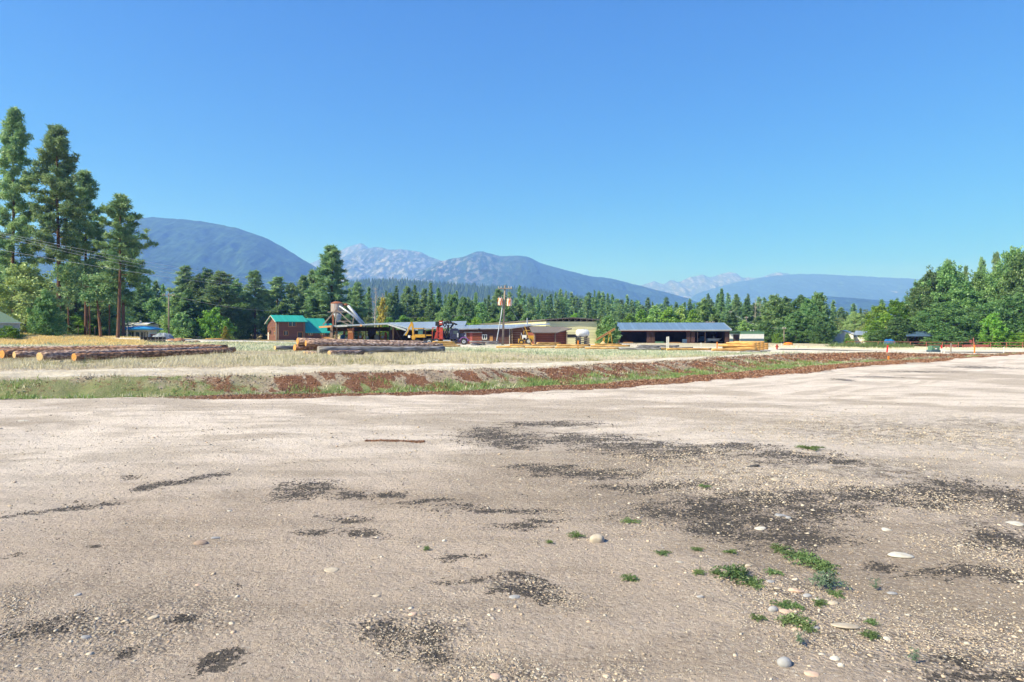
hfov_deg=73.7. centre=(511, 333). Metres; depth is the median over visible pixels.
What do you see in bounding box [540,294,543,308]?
fir tree
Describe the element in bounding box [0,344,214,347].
log
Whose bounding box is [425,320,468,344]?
loader truck
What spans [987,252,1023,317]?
cottonwood tree
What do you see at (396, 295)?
fir tree
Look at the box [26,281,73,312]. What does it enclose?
ponderosa pine
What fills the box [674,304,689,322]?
leafy tree
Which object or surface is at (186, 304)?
fir tree
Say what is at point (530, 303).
pine tree
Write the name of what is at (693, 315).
leafy tree
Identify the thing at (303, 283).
ponderosa pine
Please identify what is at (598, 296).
pine tree
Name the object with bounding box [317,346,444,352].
log
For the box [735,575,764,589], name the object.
weed
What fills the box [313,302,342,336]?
ponderosa pine
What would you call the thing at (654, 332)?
storage shed
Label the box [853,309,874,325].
leafy tree
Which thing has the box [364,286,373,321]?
fir tree
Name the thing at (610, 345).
log
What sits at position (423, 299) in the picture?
ponderosa pine
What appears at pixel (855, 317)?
leafy tree
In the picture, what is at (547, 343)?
log
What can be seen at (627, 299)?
fir tree
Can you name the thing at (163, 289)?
fir tree
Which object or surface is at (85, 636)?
stone
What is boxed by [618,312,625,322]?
fir tree
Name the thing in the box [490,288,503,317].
ponderosa pine
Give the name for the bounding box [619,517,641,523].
weed
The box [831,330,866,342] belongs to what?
metal barn
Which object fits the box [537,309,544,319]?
fir tree
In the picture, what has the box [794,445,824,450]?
weed
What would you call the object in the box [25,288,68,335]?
shrub
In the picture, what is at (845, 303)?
hills
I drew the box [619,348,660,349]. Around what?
log
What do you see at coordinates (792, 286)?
mountain
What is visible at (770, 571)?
weed
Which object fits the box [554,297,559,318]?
pine tree
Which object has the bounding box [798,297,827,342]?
cottonwood tree
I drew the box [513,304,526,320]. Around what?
cottonwood tree
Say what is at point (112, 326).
cottonwood tree
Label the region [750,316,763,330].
cottonwood tree
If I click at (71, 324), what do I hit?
cottonwood tree
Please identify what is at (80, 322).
leafy tree
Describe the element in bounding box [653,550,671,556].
weed
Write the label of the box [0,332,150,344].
golden grass
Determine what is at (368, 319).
leafy tree
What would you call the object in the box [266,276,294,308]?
ponderosa pine
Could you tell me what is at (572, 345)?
log
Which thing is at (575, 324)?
yellow building
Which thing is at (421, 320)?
leafy tree
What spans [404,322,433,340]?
excavator
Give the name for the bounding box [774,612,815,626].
weed
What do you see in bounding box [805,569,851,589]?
weed
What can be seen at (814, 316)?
cottonwood tree
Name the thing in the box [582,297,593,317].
pine tree
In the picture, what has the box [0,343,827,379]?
dry grass
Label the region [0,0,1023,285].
sky
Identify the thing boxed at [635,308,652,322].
leafy tree
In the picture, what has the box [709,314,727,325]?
leafy tree
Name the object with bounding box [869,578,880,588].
weed
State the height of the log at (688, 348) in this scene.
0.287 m
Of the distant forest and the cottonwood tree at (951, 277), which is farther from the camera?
the distant forest
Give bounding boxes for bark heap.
[174,338,184,340]
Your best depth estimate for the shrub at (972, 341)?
146.17 m
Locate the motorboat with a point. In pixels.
(712, 339)
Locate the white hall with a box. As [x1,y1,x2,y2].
[125,321,158,331]
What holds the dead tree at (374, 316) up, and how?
on the ground at (966, 380)
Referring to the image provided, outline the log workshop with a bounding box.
[454,318,531,343]
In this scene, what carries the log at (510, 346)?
on the ground at (966, 380)
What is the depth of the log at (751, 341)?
83.25 m
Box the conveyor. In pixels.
[596,328,614,343]
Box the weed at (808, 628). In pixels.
[794,622,819,632]
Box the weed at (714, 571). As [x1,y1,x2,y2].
[709,568,722,574]
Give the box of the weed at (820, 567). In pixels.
[802,561,841,574]
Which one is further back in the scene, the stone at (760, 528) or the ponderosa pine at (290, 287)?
the ponderosa pine at (290, 287)
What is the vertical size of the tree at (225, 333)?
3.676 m
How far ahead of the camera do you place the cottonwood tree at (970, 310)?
153.45 m
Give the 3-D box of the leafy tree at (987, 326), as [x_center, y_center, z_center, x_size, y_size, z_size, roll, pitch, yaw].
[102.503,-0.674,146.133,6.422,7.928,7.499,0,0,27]
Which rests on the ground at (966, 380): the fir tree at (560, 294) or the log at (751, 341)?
the fir tree at (560, 294)
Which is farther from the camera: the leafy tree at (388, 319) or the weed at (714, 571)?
the leafy tree at (388, 319)
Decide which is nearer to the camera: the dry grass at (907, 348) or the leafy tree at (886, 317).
the dry grass at (907, 348)
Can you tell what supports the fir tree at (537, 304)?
on the ground at (966, 380)
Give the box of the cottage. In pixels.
[0,311,20,335]
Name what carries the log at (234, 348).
on the ground at (966, 380)
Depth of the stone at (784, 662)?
3.68 m
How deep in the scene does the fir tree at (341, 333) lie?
239.92 m
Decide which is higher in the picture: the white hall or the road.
the white hall
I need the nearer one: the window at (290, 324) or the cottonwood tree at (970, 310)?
the cottonwood tree at (970, 310)
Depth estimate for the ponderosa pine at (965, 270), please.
189.72 m
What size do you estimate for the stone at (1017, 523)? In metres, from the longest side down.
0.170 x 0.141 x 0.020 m
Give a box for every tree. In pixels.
[0,262,75,334]
[0,295,13,315]
[46,262,88,328]
[61,312,76,330]
[71,315,96,334]
[75,256,101,335]
[77,271,117,336]
[81,320,108,335]
[96,317,121,335]
[98,258,126,335]
[114,303,135,335]
[125,302,151,323]
[142,298,167,331]
[145,276,156,301]
[151,279,161,308]
[155,292,189,333]
[160,283,166,301]
[160,289,203,337]
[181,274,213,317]
[189,300,237,339]
[198,267,224,320]
[220,326,229,339]
[226,307,250,339]
[228,278,252,335]
[237,302,259,339]
[251,307,278,339]
[256,302,296,336]
[291,302,304,317]
[304,298,328,336]
[338,288,352,337]
[345,307,367,338]
[361,315,373,339]
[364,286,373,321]
[370,287,378,326]
[373,297,380,334]
[376,292,397,334]
[376,297,388,335]
[380,317,397,339]
[389,286,398,318]
[391,302,413,321]
[391,315,412,330]
[406,304,423,320]
[412,284,420,308]
[413,317,431,330]
[419,302,440,329]
[425,282,434,312]
[433,306,451,330]
[435,287,443,315]
[443,294,459,320]
[444,315,468,329]
[451,297,474,324]
[466,317,483,324]
[469,300,477,320]
[472,302,488,324]
[483,304,499,323]
[484,319,498,323]
[486,295,490,308]
[496,302,519,321]
[512,298,518,308]
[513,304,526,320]
[517,285,521,299]
[519,298,526,309]
[519,311,537,320]
[526,296,534,312]
[530,307,538,319]
[535,295,540,317]
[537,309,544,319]
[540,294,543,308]
[542,301,546,317]
[546,294,553,317]
[549,309,555,318]
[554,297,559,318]
[557,289,563,300]
[557,306,565,317]
[559,297,568,317]
[566,298,570,316]
[568,297,577,314]
[568,309,574,317]
[577,308,583,317]
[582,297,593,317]
[583,291,592,314]
[587,311,592,318]
[590,297,600,317]
[595,315,621,343]
[596,290,601,312]
[596,298,605,318]
[597,313,604,324]
[597,315,603,330]
[599,291,605,307]
[604,303,614,316]
[605,292,610,312]
[610,294,614,305]
[611,311,620,322]
[613,299,620,313]
[614,304,626,321]
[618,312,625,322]
[620,313,639,322]
[623,303,628,318]
[625,295,629,311]
[626,306,635,318]
[628,300,635,309]
[634,300,640,311]
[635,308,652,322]
[644,297,651,310]
[647,305,663,322]
[658,304,664,315]
[658,306,683,322]
[663,297,670,309]
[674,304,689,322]
[684,309,700,322]
[686,298,693,311]
[695,299,718,322]
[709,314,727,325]
[715,293,719,309]
[716,288,725,321]
[724,303,731,316]
[724,311,737,330]
[725,293,731,311]
[730,311,738,329]
[734,320,755,330]
[738,298,753,326]
[750,304,758,319]
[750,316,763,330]
[752,293,792,342]
[752,304,763,315]
[754,296,763,307]
[756,320,775,342]
[761,297,766,309]
[771,328,793,341]
[776,296,793,324]
[777,311,812,342]
[783,294,807,324]
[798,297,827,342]
[798,311,842,342]
[808,320,833,343]
[810,291,840,341]
[829,300,837,322]
[833,317,843,329]
[836,307,847,320]
[839,325,854,332]
[841,311,868,328]
[848,303,856,323]
[852,323,866,336]
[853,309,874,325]
[858,304,893,339]
[863,320,884,342]
[863,330,884,343]
[871,312,903,336]
[873,298,916,333]
[877,317,918,343]
[879,299,885,309]
[901,266,950,326]
[903,280,920,309]
[907,302,988,345]
[913,261,983,330]
[923,330,967,346]
[927,325,986,344]
[940,284,985,320]
[951,307,1000,333]
[966,269,996,303]
[971,297,1023,333]
[973,292,1023,341]
[974,312,1009,346]
[977,265,1002,306]
[980,246,1023,316]
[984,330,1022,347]
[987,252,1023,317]
[1005,332,1023,347]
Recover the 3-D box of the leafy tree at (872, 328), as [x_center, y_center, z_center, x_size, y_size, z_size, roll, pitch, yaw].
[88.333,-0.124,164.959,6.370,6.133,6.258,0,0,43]
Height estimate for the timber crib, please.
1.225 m
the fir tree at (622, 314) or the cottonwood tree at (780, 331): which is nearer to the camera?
the cottonwood tree at (780, 331)
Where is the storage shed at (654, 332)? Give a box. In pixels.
[617,323,731,343]
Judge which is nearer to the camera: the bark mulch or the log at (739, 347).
the bark mulch
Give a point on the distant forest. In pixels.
(390, 284)
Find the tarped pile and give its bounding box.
[152,333,173,339]
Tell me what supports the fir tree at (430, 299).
on the ground at (966, 380)
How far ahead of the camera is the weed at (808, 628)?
4.12 m
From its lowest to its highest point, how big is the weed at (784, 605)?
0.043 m
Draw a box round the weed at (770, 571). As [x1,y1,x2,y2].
[763,567,783,575]
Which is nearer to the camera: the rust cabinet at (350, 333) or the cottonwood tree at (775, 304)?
the rust cabinet at (350, 333)
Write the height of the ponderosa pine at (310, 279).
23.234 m
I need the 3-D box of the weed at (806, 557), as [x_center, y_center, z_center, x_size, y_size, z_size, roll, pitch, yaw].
[2.375,1.784,5.428,0.330,0.082,0.394,0,0,26]
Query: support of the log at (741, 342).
on the log at (738, 345)
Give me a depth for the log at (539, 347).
78.54 m
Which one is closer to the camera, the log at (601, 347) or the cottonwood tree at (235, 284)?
the log at (601, 347)
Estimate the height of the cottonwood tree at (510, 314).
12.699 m
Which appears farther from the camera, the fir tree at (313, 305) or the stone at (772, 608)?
the fir tree at (313, 305)
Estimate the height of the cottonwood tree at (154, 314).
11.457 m
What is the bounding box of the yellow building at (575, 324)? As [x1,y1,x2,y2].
[484,317,599,343]
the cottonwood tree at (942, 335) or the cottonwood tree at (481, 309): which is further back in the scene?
the cottonwood tree at (481, 309)
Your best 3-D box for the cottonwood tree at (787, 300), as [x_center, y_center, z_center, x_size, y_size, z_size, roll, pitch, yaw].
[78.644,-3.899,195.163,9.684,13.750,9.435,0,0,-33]
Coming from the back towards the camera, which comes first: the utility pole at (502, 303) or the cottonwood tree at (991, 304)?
the cottonwood tree at (991, 304)
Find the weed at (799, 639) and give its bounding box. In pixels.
[793,629,806,642]
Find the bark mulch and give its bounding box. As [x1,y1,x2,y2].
[9,352,1023,398]
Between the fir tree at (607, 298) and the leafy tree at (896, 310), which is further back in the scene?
the fir tree at (607, 298)
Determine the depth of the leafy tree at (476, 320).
189.23 m
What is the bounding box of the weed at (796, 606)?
[788,601,805,610]
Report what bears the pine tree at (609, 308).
on the ground at (966, 380)
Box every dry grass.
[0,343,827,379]
[769,344,1023,349]
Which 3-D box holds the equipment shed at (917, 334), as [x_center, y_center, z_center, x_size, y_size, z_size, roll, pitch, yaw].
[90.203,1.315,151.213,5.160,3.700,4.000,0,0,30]
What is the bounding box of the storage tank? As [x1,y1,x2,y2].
[576,329,588,336]
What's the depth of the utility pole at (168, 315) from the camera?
139.88 m
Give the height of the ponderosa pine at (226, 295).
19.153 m
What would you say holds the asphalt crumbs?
on the ground at (966, 380)
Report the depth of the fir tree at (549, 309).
352.81 m
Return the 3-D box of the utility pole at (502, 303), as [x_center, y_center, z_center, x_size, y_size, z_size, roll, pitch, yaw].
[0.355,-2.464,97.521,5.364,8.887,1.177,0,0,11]
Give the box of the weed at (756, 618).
[750,613,767,621]
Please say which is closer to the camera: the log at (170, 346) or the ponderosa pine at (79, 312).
the log at (170, 346)
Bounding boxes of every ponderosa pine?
[0,105,44,309]
[0,257,10,313]
[20,123,90,324]
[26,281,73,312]
[54,169,108,334]
[61,258,91,327]
[80,289,116,330]
[87,193,157,337]
[96,293,125,329]
[101,228,152,336]
[133,284,154,313]
[165,264,194,296]
[194,270,243,335]
[234,269,269,339]
[256,288,276,327]
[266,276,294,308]
[282,282,301,309]
[291,275,310,317]
[300,244,350,337]
[302,268,324,308]
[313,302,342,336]
[328,302,355,334]
[348,282,368,320]
[400,286,413,308]
[418,289,428,315]
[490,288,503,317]
[731,294,741,324]
[962,266,969,283]
[976,257,986,271]
[990,251,999,273]
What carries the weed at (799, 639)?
on the ground at (966, 380)
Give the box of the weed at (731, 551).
[722,549,737,553]
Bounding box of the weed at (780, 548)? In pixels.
[769,543,791,553]
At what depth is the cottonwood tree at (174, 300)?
170.24 m
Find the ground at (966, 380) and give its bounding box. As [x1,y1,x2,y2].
[0,334,1023,681]
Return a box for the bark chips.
[365,439,424,442]
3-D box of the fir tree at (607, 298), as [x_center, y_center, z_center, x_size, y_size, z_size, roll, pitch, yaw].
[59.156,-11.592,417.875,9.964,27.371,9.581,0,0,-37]
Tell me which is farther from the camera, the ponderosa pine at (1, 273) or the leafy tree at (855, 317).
the leafy tree at (855, 317)
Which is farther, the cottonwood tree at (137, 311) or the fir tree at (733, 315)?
the fir tree at (733, 315)
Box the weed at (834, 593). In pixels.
[827,588,844,598]
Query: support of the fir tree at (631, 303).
on the ground at (966, 380)
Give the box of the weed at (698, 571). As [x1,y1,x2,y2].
[691,567,706,575]
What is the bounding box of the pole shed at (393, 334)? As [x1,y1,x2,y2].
[319,323,410,339]
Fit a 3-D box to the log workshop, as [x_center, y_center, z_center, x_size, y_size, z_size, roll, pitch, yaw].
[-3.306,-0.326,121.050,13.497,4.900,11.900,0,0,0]
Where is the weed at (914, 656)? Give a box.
[907,647,920,660]
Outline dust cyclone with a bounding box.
[322,301,364,324]
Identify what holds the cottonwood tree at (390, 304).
on the ground at (966, 380)
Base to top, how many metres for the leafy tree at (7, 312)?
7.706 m
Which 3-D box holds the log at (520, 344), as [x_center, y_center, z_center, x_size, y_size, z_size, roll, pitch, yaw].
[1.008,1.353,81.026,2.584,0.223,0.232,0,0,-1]
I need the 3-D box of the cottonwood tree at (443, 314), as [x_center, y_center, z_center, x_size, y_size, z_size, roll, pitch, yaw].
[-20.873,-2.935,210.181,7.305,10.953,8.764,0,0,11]
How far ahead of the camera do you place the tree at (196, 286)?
188.79 m
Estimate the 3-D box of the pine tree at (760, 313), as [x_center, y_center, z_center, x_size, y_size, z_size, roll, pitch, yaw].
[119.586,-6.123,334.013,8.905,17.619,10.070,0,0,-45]
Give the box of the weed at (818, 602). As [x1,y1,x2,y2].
[811,597,828,607]
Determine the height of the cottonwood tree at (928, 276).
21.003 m
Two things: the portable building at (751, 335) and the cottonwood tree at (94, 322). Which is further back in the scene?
the portable building at (751, 335)
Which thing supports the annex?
on the ground at (966, 380)
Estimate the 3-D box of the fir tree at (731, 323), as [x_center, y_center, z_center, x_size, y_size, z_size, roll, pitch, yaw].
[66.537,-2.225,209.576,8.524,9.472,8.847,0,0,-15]
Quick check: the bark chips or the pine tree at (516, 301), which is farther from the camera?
the pine tree at (516, 301)
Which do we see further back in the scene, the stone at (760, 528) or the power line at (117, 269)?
the power line at (117, 269)
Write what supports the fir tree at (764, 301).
on the ground at (966, 380)
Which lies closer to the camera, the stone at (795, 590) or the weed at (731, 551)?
the stone at (795, 590)
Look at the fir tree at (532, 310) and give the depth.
224.53 m
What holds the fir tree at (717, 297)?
on the ground at (966, 380)
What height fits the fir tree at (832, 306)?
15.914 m
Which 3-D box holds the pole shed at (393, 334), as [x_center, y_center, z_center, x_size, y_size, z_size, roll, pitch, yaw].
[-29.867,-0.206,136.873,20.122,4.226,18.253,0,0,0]
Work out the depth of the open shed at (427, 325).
134.72 m
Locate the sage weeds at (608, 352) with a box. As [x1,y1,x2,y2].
[0,335,896,358]
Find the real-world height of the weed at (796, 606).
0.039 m
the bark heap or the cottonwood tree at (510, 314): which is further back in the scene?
the cottonwood tree at (510, 314)
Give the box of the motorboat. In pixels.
[705,336,722,342]
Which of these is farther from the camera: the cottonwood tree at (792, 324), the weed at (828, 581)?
the cottonwood tree at (792, 324)
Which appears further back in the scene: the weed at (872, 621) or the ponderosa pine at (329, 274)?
the ponderosa pine at (329, 274)
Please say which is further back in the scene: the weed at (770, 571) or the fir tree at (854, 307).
the fir tree at (854, 307)
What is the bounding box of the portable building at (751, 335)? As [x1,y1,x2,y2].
[730,330,763,341]
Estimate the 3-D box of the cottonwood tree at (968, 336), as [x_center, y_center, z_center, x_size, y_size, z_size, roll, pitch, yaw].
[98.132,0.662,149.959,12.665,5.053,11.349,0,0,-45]
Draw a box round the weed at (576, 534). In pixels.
[566,530,585,537]
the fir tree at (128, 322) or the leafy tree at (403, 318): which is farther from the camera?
the leafy tree at (403, 318)
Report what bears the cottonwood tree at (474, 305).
on the ground at (966, 380)
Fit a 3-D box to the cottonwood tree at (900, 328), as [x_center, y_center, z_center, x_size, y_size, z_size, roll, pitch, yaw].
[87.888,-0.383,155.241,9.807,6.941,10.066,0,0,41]
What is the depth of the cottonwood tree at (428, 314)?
213.94 m
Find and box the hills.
[782,296,911,317]
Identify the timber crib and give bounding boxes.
[575,337,589,344]
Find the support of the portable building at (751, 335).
on the ground at (966, 380)
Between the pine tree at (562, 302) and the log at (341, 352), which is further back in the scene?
the pine tree at (562, 302)
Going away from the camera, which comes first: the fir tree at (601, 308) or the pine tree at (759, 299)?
the fir tree at (601, 308)
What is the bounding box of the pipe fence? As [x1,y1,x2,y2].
[846,341,1023,347]
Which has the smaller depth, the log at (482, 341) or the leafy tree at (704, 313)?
the log at (482, 341)
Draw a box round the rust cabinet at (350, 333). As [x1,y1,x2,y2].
[347,329,353,338]
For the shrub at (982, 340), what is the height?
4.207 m
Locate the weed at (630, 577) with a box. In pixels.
[620,573,639,581]
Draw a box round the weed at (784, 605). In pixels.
[769,599,793,608]
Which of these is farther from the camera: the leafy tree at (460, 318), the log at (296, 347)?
the leafy tree at (460, 318)
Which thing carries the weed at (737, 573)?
on the ground at (966, 380)
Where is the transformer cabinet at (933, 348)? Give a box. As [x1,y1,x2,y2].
[926,346,940,351]
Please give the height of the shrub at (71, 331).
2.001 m
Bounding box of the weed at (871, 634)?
[857,629,882,640]
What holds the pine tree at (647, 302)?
on the ground at (966, 380)
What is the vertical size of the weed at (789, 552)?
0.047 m
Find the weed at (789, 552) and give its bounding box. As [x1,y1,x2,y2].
[780,548,802,559]
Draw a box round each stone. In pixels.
[81,635,91,638]
[148,615,158,619]
[193,540,207,544]
[324,567,338,571]
[490,673,500,678]
[509,595,519,598]
[589,534,603,542]
[754,526,765,529]
[768,606,777,611]
[777,656,791,667]
[779,609,790,613]
[788,588,803,592]
[804,671,819,676]
[826,601,838,604]
[829,656,839,660]
[831,623,860,628]
[886,591,897,594]
[887,552,913,557]
[1006,521,1023,525]
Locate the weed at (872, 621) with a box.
[863,617,880,625]
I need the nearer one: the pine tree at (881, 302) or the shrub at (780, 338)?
the shrub at (780, 338)
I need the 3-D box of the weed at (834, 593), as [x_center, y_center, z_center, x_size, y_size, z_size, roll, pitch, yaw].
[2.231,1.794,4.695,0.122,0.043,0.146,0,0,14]
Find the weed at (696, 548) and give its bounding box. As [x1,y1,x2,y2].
[690,547,703,550]
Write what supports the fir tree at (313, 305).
on the ground at (966, 380)
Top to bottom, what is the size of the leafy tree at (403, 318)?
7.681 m
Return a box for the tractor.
[518,330,533,343]
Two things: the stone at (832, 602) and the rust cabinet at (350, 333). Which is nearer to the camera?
the stone at (832, 602)
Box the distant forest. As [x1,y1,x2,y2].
[274,277,648,318]
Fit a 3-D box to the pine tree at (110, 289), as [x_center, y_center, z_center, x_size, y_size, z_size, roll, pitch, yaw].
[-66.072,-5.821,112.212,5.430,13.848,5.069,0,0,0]
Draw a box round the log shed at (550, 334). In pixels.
[527,327,571,343]
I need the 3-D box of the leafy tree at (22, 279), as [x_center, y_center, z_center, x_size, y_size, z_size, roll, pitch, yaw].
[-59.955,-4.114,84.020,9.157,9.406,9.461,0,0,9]
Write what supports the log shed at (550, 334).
on the ground at (966, 380)
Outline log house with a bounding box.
[264,315,335,340]
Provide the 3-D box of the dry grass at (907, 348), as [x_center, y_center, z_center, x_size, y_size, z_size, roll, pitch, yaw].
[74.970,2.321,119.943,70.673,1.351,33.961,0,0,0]
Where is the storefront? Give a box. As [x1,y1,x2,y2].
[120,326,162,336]
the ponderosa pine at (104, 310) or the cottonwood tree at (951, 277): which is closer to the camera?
the ponderosa pine at (104, 310)
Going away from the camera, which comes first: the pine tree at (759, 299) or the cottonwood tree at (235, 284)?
the cottonwood tree at (235, 284)
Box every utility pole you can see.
[162,293,174,333]
[496,285,531,344]
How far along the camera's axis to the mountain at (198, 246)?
4696.79 m
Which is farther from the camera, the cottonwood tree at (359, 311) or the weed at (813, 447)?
the cottonwood tree at (359, 311)
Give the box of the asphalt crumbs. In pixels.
[0,387,1023,681]
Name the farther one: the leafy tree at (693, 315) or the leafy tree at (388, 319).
the leafy tree at (693, 315)
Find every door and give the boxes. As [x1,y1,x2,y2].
[297,332,302,337]
[473,333,481,340]
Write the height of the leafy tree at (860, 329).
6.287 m
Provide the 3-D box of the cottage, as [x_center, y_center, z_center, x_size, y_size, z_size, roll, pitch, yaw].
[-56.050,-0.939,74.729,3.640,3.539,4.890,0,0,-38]
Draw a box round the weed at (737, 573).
[712,563,756,581]
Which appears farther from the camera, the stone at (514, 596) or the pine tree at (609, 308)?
the pine tree at (609, 308)
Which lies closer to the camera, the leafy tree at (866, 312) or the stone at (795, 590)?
the stone at (795, 590)
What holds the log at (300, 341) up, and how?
on the log at (296, 347)
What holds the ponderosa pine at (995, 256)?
on the ground at (966, 380)
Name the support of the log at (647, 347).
on the ground at (966, 380)
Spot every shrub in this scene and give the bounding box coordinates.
[0,325,25,338]
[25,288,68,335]
[63,325,77,334]
[162,311,199,337]
[195,306,237,338]
[772,333,786,342]
[964,335,983,344]
[975,330,994,344]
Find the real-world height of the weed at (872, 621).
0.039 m
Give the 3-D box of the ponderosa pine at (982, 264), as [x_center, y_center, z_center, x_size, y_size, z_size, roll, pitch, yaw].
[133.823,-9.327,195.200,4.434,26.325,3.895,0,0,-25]
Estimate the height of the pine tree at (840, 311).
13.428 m
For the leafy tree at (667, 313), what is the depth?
211.17 m
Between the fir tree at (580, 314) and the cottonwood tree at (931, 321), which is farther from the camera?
the fir tree at (580, 314)
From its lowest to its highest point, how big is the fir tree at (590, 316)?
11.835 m
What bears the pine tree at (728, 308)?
on the ground at (966, 380)
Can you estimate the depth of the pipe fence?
137.95 m
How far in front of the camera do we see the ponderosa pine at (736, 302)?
244.48 m
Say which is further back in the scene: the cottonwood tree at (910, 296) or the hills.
the hills
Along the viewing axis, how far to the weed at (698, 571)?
5.06 m
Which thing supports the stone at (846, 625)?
on the ground at (966, 380)
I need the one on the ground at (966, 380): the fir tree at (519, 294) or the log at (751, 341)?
the fir tree at (519, 294)
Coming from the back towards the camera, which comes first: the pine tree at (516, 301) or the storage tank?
the pine tree at (516, 301)
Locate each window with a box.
[140,331,146,336]
[288,322,295,326]
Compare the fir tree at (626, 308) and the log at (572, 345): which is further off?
the fir tree at (626, 308)
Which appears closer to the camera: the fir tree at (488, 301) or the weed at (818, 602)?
the weed at (818, 602)
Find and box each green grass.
[0,345,702,368]
[0,353,1015,399]
[825,341,915,348]
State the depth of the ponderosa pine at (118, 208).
97.54 m
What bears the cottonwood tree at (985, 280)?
on the ground at (966, 380)
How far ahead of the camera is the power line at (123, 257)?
84.90 m
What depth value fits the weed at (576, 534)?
6.02 m
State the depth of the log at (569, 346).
78.96 m
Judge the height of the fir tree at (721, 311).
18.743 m
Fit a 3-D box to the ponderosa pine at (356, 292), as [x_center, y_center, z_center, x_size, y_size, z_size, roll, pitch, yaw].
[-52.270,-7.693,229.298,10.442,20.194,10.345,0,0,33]
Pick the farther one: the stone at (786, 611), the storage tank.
the storage tank
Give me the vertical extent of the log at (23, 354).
0.336 m
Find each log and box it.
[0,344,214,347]
[0,345,227,349]
[0,347,141,358]
[12,346,222,357]
[36,347,199,360]
[71,348,233,360]
[187,347,235,351]
[274,346,292,349]
[293,344,317,350]
[296,338,427,344]
[305,340,442,345]
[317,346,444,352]
[327,350,364,354]
[433,341,454,342]
[443,345,459,346]
[469,341,498,342]
[496,346,524,347]
[510,344,530,345]
[525,346,554,347]
[531,344,556,345]
[536,342,560,343]
[555,346,584,347]
[557,344,589,345]
[585,347,618,348]
[591,345,629,346]
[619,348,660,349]
[636,346,659,347]
[637,345,678,346]
[660,347,692,347]
[666,348,711,349]
[711,348,757,350]
[718,344,756,346]
[722,347,756,347]
[726,342,756,343]
[734,341,764,342]
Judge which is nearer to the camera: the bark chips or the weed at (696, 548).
the weed at (696, 548)
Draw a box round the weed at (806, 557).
[787,548,832,567]
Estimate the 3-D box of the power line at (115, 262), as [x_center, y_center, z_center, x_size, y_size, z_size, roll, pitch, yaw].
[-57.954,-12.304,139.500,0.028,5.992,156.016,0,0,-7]
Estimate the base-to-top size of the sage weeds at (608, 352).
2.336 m
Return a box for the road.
[777,349,1004,352]
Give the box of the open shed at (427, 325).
[389,321,466,340]
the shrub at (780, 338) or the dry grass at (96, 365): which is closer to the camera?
the dry grass at (96, 365)
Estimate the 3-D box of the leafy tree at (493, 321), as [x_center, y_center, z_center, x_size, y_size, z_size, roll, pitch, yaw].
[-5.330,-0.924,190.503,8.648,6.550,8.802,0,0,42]
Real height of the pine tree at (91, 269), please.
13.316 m
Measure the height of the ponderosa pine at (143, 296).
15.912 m
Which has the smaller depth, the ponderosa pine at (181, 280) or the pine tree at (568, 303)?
the ponderosa pine at (181, 280)
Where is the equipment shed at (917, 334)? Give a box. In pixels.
[906,331,932,345]
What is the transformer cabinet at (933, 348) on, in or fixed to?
on the road
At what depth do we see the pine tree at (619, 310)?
321.07 m
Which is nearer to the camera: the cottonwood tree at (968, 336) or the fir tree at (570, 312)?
the cottonwood tree at (968, 336)
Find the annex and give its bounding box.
[530,323,549,332]
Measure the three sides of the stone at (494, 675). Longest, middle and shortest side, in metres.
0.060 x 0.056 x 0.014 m
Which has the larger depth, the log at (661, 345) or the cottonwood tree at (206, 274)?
the cottonwood tree at (206, 274)
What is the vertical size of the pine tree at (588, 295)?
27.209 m
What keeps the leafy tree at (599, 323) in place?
on the ground at (966, 380)
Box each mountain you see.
[1,217,316,310]
[310,243,367,267]
[341,247,439,282]
[408,251,697,309]
[641,272,790,297]
[690,274,919,305]
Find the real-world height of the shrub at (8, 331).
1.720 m
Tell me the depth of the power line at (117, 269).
85.88 m
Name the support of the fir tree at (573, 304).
on the ground at (966, 380)
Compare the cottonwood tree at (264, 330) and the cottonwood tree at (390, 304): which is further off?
the cottonwood tree at (390, 304)
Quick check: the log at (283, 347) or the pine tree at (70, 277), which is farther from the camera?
the pine tree at (70, 277)
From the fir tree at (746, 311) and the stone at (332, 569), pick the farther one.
the fir tree at (746, 311)
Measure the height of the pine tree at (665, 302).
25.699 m
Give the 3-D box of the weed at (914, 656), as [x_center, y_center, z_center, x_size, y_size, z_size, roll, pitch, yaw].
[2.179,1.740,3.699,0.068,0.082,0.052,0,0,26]
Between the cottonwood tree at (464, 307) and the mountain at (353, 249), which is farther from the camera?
the mountain at (353, 249)
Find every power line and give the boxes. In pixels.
[0,232,296,281]
[0,234,278,283]
[0,236,262,285]
[3,250,264,287]
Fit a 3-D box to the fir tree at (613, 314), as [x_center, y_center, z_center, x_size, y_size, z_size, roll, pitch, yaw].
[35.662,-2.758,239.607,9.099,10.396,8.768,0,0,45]

